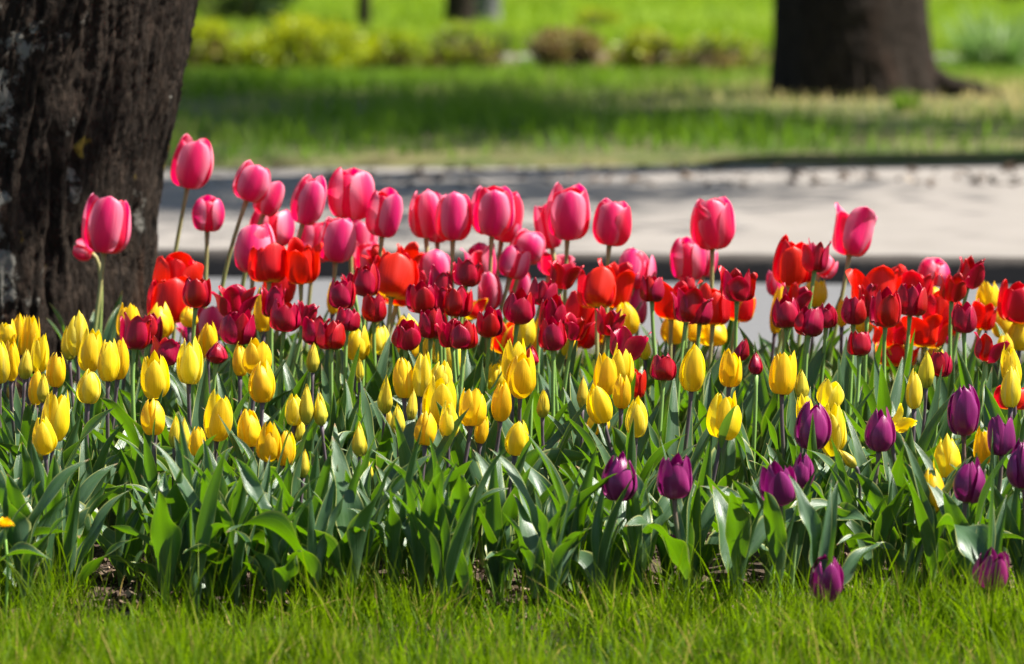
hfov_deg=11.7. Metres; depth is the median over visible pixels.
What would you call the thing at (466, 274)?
tulip
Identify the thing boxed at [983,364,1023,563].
tulip
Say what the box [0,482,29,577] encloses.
tulip
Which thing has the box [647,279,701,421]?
tulip
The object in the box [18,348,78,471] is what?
tulip
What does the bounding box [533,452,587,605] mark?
tulip
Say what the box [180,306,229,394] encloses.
tulip
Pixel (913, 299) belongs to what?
tulip
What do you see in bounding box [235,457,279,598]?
tulip
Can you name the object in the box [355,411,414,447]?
tulip
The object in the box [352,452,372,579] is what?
tulip
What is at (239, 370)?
tulip
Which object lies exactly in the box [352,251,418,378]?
tulip
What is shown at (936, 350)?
tulip
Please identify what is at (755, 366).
tulip
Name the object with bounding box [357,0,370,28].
tree
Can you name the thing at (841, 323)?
tulip
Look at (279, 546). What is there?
tulip
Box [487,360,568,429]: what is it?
tulip
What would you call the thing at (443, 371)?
tulip
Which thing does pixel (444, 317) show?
tulip
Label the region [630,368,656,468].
tulip
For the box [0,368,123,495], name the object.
tulip
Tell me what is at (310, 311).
tulip
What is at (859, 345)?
tulip
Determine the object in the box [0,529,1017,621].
bark mulch
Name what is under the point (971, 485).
tulip
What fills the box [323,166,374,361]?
tulip
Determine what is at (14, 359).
tulip
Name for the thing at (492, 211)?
tulip
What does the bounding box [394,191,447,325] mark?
tulip
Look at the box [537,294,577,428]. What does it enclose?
tulip
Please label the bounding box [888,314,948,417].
tulip
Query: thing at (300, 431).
tulip
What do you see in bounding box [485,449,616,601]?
tulip
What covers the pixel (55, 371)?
tulip
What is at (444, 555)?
tulip
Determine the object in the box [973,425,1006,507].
tulip
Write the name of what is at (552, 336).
tulip
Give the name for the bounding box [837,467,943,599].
tulip
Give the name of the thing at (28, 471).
tulip
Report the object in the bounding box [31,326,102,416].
tulip
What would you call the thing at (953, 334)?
tulip
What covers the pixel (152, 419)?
tulip
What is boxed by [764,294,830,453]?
tulip
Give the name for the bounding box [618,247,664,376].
tulip
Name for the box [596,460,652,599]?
tulip
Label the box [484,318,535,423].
tulip
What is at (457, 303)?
tulip
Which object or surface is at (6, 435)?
tulip
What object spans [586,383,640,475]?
tulip
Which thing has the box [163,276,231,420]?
tulip
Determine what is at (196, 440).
tulip
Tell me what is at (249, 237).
tulip
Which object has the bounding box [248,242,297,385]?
tulip
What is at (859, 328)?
tulip
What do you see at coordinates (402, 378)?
tulip
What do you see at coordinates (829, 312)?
tulip
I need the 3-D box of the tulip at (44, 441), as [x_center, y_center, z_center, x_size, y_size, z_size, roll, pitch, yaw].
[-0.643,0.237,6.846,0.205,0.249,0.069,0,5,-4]
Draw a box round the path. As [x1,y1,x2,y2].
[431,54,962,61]
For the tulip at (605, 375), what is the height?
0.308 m
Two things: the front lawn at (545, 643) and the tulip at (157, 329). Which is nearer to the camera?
the front lawn at (545, 643)
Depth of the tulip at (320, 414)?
6.98 m
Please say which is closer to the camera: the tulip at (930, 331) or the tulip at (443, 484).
the tulip at (443, 484)
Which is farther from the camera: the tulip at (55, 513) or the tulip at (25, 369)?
the tulip at (25, 369)
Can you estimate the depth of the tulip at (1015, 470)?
6.64 m
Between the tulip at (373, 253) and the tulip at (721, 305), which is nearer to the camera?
the tulip at (721, 305)
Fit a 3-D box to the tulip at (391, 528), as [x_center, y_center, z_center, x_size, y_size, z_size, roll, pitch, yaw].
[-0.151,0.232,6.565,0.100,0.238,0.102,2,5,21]
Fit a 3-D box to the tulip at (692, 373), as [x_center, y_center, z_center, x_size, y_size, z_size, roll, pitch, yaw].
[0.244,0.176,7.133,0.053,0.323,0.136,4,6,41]
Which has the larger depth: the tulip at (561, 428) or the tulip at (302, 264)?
the tulip at (302, 264)
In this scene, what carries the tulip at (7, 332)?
on the soil
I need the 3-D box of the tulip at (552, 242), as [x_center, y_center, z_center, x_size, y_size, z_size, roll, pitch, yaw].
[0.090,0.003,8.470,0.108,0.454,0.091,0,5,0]
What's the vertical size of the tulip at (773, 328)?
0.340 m
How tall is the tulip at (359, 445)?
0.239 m
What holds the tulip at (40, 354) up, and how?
on the soil
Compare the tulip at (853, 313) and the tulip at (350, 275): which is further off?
the tulip at (350, 275)
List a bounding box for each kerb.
[157,248,1023,285]
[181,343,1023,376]
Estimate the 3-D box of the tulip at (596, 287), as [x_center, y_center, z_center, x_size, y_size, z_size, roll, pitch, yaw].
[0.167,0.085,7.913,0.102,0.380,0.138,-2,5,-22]
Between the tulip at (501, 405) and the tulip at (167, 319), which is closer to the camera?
the tulip at (501, 405)
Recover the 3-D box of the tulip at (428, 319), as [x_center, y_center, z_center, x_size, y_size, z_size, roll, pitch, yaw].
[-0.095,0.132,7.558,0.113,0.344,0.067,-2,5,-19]
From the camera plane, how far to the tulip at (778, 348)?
8.09 m
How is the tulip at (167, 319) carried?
on the soil
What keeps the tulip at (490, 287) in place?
on the soil
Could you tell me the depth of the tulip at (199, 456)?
6.87 m
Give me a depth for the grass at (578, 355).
10.09 m
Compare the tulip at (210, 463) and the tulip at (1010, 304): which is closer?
the tulip at (210, 463)
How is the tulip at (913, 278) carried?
on the soil
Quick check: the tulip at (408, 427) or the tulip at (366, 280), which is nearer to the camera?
the tulip at (408, 427)
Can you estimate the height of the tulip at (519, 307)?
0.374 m
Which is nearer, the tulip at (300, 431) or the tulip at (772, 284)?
the tulip at (300, 431)
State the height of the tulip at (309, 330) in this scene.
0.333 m
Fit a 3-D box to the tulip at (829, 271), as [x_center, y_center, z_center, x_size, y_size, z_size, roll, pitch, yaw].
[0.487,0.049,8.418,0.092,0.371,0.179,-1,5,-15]
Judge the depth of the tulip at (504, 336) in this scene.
7.95 m
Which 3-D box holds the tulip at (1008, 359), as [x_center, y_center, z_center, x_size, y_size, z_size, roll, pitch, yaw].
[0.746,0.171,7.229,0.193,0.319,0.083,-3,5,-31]
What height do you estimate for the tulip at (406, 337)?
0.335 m
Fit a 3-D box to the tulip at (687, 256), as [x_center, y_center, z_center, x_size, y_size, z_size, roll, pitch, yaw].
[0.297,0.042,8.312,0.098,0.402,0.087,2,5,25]
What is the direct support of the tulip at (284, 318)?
on the soil
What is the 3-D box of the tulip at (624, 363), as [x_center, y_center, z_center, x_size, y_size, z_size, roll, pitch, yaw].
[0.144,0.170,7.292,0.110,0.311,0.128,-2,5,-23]
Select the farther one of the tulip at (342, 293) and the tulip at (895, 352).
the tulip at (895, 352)
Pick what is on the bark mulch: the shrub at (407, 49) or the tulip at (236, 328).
the tulip at (236, 328)
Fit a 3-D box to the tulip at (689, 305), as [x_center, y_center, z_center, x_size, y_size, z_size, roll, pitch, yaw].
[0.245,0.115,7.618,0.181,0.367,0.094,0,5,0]
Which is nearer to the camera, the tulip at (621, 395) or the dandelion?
the dandelion
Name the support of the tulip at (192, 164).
on the soil
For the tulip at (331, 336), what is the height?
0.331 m
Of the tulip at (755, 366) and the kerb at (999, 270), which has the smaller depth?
the tulip at (755, 366)
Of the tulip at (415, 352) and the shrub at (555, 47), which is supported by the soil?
the tulip at (415, 352)
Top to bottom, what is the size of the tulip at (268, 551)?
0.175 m
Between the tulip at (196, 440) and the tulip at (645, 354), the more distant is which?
the tulip at (645, 354)
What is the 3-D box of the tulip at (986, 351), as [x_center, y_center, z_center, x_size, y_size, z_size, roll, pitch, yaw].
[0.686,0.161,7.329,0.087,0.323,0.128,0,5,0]
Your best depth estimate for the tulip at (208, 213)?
8.29 m
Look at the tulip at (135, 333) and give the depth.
7.47 m
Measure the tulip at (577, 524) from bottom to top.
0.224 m
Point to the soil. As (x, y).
(758, 565)
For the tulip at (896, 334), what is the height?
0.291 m
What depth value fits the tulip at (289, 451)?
6.83 m
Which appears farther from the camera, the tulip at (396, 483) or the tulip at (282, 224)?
the tulip at (282, 224)
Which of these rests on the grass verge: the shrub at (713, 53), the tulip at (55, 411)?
the shrub at (713, 53)
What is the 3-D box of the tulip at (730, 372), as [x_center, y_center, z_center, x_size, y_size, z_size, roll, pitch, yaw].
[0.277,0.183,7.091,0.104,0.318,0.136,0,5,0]
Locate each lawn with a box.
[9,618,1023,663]
[202,0,1021,53]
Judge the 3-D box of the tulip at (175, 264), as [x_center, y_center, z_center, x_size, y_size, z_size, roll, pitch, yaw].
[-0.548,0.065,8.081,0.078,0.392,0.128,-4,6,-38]
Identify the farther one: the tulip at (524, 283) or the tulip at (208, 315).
the tulip at (524, 283)
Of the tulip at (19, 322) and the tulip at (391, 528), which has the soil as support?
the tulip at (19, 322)
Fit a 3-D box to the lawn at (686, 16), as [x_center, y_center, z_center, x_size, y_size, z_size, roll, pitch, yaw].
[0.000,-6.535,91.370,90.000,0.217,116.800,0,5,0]
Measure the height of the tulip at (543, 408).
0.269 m
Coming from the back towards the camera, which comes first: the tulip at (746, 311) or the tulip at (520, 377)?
the tulip at (746, 311)
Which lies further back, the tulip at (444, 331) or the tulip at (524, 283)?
the tulip at (524, 283)
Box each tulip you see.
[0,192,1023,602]
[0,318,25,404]
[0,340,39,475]
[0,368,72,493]
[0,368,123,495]
[0,390,86,474]
[0,459,88,604]
[0,474,71,604]
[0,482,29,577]
[0,498,32,547]
[0,500,65,561]
[0,541,50,560]
[2,315,39,406]
[2,334,63,443]
[5,337,44,442]
[9,442,48,489]
[10,312,24,397]
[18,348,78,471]
[22,470,75,595]
[23,352,130,490]
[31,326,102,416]
[31,416,117,571]
[37,374,114,466]
[47,239,121,371]
[54,339,136,529]
[67,311,105,445]
[75,328,171,508]
[76,338,128,466]
[84,350,170,483]
[97,417,232,514]
[99,335,179,432]
[102,302,176,442]
[103,468,213,606]
[110,312,151,420]
[112,312,162,422]
[112,412,228,607]
[116,414,229,490]
[120,302,228,443]
[129,275,190,412]
[134,398,164,565]
[136,321,217,440]
[139,251,203,402]
[139,340,248,452]
[142,472,196,602]
[143,436,237,604]
[150,133,213,344]
[152,442,225,613]
[157,336,213,479]
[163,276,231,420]
[167,343,255,470]
[169,160,270,376]
[169,284,265,408]
[176,322,197,342]
[179,413,237,491]
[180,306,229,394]
[182,388,254,476]
[184,454,263,601]
[184,456,265,606]
[191,306,223,340]
[192,194,224,363]
[197,222,274,400]
[203,359,314,475]
[203,436,257,591]
[209,476,320,603]
[216,409,302,480]
[217,284,334,406]
[217,308,257,425]
[226,337,288,466]
[226,476,343,600]
[228,422,292,484]
[233,430,295,511]
[233,457,314,602]
[235,297,307,459]
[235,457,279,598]
[236,288,299,401]
[241,181,284,335]
[245,277,296,362]
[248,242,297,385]
[249,209,298,367]
[255,436,398,593]
[256,174,326,367]
[264,300,319,415]
[264,449,332,588]
[268,316,330,427]
[268,391,364,489]
[269,384,354,482]
[270,357,407,465]
[276,282,340,385]
[284,220,377,371]
[284,237,324,378]
[284,450,376,584]
[285,394,342,472]
[286,216,361,394]
[288,456,364,598]
[289,343,396,451]
[293,307,360,430]
[295,422,324,458]
[296,222,328,383]
[298,454,430,590]
[304,389,421,521]
[316,320,377,455]
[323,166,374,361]
[324,278,366,398]
[324,421,398,509]
[333,272,418,405]
[334,241,377,382]
[336,242,423,373]
[340,324,376,441]
[343,298,405,376]
[343,323,388,395]
[343,374,474,470]
[348,424,422,596]
[349,262,393,425]
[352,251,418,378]
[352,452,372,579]
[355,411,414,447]
[360,374,421,560]
[361,244,417,369]
[361,293,386,430]
[365,187,410,380]
[365,280,436,422]
[365,313,418,383]
[365,319,420,428]
[377,455,449,508]
[379,404,421,494]
[383,460,508,604]
[388,473,477,603]
[390,352,473,474]
[391,249,449,341]
[393,358,419,421]
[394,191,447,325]
[394,308,475,406]
[394,408,471,496]
[399,461,457,595]
[407,264,454,369]
[408,307,485,411]
[409,189,472,361]
[411,291,487,368]
[415,360,491,461]
[419,445,507,610]
[423,338,438,363]
[425,283,477,368]
[428,387,507,499]
[429,400,511,478]
[434,318,501,431]
[435,191,499,361]
[435,285,472,389]
[436,379,599,567]
[442,420,547,517]
[446,347,460,380]
[450,320,501,435]
[452,257,484,373]
[460,242,499,362]
[462,339,534,432]
[464,245,530,364]
[464,271,531,365]
[464,306,502,421]
[465,185,514,368]
[465,395,511,558]
[469,417,489,563]
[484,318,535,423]
[484,390,598,503]
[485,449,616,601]
[487,322,513,414]
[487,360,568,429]
[490,287,535,423]
[494,191,523,309]
[496,277,557,445]
[498,349,569,480]
[503,229,545,323]
[503,495,575,598]
[508,451,637,605]
[509,272,531,346]
[514,259,584,422]
[514,430,596,597]
[525,312,595,417]
[526,346,570,443]
[530,249,575,346]
[532,318,564,395]
[533,315,593,494]
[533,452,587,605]
[534,182,594,374]
[534,204,577,358]
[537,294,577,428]
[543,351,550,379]
[544,290,594,394]
[544,340,576,384]
[545,376,618,487]
[547,414,609,468]
[555,373,659,504]
[570,352,616,457]
[575,289,646,372]
[576,395,696,496]
[577,266,654,398]
[578,258,638,384]
[580,313,606,385]
[584,197,642,378]
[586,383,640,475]
[589,302,650,407]
[596,305,633,410]
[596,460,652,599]
[606,325,670,446]
[612,344,649,441]
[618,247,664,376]
[625,452,702,605]
[628,354,707,501]
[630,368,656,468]
[640,275,684,406]
[640,276,694,400]
[640,342,675,394]
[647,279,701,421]
[648,342,710,473]
[650,319,708,421]
[659,236,705,352]
[659,298,724,480]
[660,283,747,467]
[660,437,696,586]
[666,287,729,439]
[671,348,744,518]
[680,196,768,384]
[683,391,758,575]
[686,338,748,531]
[687,250,717,351]
[688,324,768,477]
[700,324,749,386]
[705,298,755,378]
[709,452,820,592]
[712,485,840,598]
[713,352,793,514]
[714,244,811,419]
[718,265,757,457]
[728,394,844,513]
[738,234,814,394]
[741,281,812,448]
[747,460,806,611]
[748,238,831,398]
[749,370,873,493]
[749,402,908,559]
[759,270,814,370]
[762,255,837,357]
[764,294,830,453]
[765,350,796,468]
[765,399,848,573]
[769,285,783,371]
[769,306,825,404]
[784,378,849,483]
[789,202,876,393]
[789,302,837,385]
[789,475,881,615]
[797,294,866,449]
[798,280,849,375]
[807,406,910,576]
[814,331,870,475]
[814,438,881,580]
[824,320,880,483]
[832,297,889,378]
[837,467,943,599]
[846,264,904,386]
[846,282,927,417]
[850,283,882,448]
[862,351,946,548]
[866,348,982,456]
[867,257,949,373]
[869,286,923,482]
[870,319,905,390]
[871,266,938,373]
[875,342,928,401]
[877,403,973,570]
[881,369,955,467]
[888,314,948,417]
[902,438,1023,584]
[904,339,946,410]
[914,256,984,405]
[914,384,980,469]
[922,290,962,405]
[922,414,1015,510]
[925,272,975,407]
[927,449,1012,590]
[933,434,964,496]
[936,464,1009,608]
[951,301,1023,422]
[952,330,960,350]
[954,332,1009,463]
[955,438,1023,598]
[959,280,998,370]
[966,312,1012,387]
[970,299,996,385]
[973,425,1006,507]
[975,343,1021,432]
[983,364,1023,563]
[987,279,1023,416]
[994,385,1023,419]
[995,322,1023,419]
[997,333,1013,419]
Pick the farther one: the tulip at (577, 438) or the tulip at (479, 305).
the tulip at (479, 305)
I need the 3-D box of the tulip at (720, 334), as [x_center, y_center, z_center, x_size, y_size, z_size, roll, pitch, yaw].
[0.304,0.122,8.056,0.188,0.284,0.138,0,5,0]
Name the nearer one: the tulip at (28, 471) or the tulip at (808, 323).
the tulip at (28, 471)
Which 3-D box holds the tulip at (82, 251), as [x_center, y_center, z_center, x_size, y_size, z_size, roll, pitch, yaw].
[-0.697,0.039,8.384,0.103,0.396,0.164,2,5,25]
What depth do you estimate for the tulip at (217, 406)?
6.89 m
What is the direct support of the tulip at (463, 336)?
on the soil
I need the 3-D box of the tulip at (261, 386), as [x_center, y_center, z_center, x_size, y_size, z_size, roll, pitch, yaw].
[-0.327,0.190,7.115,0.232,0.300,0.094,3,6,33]
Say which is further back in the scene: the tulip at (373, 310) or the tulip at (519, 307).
the tulip at (373, 310)
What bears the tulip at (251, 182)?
on the soil
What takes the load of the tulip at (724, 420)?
on the soil
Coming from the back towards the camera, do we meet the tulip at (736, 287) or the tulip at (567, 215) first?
the tulip at (567, 215)
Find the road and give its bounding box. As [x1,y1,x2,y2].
[169,277,1023,352]
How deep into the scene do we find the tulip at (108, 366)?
7.18 m
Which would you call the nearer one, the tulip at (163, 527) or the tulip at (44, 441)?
the tulip at (163, 527)
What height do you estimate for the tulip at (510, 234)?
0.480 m
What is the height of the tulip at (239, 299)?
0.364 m
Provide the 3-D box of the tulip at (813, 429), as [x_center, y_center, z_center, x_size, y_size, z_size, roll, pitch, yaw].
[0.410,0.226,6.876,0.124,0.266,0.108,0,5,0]
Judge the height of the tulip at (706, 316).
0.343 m
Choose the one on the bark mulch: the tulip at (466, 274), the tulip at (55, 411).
the tulip at (55, 411)
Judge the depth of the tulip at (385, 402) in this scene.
7.05 m
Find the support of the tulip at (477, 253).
on the soil
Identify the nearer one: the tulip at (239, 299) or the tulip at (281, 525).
the tulip at (281, 525)
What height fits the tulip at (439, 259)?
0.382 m
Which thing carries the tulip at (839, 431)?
on the soil
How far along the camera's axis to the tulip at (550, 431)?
7.26 m
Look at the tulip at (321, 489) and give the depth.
6.59 m
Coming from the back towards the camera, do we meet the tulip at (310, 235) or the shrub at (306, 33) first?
the shrub at (306, 33)
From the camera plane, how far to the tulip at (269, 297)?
7.71 m
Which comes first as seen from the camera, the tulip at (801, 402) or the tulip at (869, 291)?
the tulip at (801, 402)
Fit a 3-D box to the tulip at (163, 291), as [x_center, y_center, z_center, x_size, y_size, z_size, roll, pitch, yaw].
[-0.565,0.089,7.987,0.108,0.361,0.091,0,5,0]
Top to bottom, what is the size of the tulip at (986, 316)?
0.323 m
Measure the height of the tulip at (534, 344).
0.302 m
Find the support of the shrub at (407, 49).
on the grass verge
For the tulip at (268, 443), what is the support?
on the soil
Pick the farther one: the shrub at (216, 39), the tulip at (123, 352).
the shrub at (216, 39)
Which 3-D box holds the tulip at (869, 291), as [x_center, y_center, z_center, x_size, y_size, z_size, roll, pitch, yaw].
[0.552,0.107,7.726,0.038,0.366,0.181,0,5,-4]
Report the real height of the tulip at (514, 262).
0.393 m
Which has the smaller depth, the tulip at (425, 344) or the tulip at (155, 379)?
the tulip at (155, 379)
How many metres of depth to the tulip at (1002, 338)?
7.82 m
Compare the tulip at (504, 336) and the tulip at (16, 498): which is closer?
the tulip at (16, 498)
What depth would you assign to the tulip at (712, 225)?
8.18 m
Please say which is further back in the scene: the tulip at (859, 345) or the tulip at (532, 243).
the tulip at (532, 243)
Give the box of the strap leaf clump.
[931,0,1023,70]
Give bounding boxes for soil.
[2,470,1017,630]
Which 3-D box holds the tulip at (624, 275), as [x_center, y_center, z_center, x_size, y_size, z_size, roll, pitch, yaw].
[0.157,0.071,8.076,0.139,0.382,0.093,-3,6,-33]
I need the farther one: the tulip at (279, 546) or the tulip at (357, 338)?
the tulip at (357, 338)
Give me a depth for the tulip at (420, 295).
7.60 m
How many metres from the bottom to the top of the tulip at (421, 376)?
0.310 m
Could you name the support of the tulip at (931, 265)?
on the soil
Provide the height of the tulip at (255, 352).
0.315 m
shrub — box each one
[186,16,242,73]
[197,0,301,24]
[213,11,392,74]
[342,25,442,72]
[422,20,522,77]
[520,23,611,71]
[572,6,624,28]
[604,25,683,72]
[668,29,771,74]
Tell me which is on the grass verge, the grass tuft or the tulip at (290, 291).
the grass tuft
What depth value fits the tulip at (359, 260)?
8.39 m
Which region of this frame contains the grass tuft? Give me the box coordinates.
[882,87,924,111]
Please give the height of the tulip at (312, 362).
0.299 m
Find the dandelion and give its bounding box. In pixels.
[0,517,15,612]
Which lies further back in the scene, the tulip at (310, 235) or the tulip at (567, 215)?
the tulip at (310, 235)
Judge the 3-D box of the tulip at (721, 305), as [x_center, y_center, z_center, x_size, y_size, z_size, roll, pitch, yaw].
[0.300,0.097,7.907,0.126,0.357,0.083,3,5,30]
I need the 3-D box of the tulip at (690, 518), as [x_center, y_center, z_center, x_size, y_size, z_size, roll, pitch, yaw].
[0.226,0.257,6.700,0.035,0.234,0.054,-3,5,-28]
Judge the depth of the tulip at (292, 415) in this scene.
7.02 m
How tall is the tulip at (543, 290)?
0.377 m
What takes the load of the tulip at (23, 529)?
on the bark mulch
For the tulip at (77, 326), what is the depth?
7.51 m
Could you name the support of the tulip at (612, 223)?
on the soil
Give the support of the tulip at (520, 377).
on the soil
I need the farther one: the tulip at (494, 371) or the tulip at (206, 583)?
the tulip at (494, 371)
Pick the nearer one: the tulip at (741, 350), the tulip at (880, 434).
the tulip at (880, 434)
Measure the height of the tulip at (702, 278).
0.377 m
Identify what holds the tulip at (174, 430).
on the bark mulch
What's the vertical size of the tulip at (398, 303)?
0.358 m
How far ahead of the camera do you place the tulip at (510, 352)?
7.27 m
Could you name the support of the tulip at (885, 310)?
on the soil
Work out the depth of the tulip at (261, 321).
7.81 m
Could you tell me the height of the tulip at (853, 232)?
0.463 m
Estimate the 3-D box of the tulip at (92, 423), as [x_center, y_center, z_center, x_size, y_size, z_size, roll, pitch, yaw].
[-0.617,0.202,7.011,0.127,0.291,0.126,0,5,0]
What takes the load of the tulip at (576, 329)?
on the bark mulch
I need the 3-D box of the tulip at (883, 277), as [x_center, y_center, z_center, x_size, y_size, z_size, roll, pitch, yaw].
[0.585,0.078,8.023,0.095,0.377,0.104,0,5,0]
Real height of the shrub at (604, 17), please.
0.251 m
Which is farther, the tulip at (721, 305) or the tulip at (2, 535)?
the tulip at (721, 305)
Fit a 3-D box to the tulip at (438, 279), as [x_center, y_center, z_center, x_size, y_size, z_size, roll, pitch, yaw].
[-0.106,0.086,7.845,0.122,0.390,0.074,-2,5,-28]
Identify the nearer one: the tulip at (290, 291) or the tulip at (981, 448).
the tulip at (981, 448)
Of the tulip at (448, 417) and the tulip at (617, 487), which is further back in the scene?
the tulip at (448, 417)
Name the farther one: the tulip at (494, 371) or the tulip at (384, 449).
the tulip at (494, 371)
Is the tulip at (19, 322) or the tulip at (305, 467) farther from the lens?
the tulip at (19, 322)
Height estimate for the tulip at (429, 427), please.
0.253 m
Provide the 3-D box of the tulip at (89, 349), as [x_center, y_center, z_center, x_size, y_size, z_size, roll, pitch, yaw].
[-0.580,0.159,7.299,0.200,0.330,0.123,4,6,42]
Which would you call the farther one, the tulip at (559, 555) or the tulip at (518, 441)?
the tulip at (518, 441)
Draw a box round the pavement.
[158,164,1023,256]
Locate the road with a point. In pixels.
(756, 325)
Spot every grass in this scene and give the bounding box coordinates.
[0,504,1023,654]
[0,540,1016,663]
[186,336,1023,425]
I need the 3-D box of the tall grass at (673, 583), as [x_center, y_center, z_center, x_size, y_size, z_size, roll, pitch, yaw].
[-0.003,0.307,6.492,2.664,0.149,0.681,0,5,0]
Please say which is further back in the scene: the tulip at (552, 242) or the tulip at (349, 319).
the tulip at (552, 242)
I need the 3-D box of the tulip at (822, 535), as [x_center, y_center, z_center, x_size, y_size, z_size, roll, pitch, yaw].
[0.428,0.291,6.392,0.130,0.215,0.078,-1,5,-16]
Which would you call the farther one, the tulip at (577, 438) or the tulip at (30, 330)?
the tulip at (30, 330)
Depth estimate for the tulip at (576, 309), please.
8.00 m
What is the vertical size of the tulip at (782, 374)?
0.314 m
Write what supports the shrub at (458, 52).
on the grass verge
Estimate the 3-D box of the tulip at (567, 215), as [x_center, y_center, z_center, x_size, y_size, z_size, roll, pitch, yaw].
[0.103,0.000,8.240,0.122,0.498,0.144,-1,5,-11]
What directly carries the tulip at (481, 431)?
on the soil
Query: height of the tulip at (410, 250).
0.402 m
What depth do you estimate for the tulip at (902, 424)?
6.92 m
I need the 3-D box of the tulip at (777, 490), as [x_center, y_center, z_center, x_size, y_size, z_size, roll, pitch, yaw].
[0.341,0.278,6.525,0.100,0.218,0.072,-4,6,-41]
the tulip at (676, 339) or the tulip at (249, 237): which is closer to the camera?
the tulip at (676, 339)
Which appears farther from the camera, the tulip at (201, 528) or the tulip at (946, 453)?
the tulip at (946, 453)
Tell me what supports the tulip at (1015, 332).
on the soil
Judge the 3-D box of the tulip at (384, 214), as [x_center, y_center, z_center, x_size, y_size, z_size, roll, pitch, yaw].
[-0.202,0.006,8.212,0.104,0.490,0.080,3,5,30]
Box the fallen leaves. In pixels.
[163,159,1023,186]
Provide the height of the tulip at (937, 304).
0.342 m
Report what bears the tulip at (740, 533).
on the soil
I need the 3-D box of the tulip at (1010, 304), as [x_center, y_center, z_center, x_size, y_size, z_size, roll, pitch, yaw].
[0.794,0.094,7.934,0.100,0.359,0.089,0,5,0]
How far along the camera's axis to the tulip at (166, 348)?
7.32 m
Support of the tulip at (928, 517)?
on the bark mulch
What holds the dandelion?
on the soil
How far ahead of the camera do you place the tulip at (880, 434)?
6.84 m
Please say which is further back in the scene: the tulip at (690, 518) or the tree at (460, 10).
the tree at (460, 10)
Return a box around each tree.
[0,0,198,407]
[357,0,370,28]
[444,0,475,26]
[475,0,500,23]
[768,0,1009,98]
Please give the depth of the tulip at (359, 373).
7.43 m
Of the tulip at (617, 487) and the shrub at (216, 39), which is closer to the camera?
the tulip at (617, 487)
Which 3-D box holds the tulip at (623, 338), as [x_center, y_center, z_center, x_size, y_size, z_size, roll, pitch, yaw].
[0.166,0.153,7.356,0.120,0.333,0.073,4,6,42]
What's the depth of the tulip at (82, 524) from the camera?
6.79 m
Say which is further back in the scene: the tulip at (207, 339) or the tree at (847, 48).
the tree at (847, 48)
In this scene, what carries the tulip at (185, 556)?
on the soil
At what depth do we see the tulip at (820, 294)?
8.21 m
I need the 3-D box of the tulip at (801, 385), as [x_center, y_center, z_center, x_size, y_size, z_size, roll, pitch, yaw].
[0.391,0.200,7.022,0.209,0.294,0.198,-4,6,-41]
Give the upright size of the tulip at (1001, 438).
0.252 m
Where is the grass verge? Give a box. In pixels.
[165,62,1023,168]
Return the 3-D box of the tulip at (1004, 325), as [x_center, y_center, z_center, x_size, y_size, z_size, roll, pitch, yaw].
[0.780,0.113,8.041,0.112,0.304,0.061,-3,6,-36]
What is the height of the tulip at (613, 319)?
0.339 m
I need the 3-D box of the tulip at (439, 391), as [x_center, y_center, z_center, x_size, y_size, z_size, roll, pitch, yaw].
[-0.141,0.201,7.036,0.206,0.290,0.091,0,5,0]
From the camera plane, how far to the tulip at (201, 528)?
6.50 m
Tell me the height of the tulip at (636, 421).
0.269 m
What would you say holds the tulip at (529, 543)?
on the soil
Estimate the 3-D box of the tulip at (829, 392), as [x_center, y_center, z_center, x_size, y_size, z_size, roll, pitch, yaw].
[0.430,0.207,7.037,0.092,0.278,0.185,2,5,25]
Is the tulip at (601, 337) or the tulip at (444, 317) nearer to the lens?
the tulip at (444, 317)
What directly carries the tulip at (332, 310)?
on the soil
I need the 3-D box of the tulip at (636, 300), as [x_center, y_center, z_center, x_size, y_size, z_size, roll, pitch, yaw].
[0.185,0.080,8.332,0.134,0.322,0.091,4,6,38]
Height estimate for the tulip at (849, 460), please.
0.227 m
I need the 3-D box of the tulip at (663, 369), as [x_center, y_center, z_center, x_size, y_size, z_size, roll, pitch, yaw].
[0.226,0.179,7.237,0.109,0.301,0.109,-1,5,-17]
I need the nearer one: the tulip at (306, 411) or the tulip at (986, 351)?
the tulip at (306, 411)
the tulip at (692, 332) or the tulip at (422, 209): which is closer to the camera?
the tulip at (692, 332)
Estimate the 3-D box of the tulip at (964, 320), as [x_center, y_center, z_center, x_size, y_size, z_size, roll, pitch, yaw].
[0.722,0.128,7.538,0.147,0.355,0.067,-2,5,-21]
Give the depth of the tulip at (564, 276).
7.81 m
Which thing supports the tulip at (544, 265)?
on the soil
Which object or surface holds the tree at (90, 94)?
on the near verge
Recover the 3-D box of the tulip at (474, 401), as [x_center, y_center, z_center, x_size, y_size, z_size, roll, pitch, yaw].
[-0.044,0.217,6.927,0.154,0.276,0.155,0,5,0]
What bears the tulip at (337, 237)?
on the soil
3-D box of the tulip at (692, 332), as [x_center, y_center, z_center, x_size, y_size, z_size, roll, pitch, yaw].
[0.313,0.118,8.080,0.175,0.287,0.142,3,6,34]
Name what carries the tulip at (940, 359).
on the soil
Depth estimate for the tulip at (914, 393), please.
7.03 m

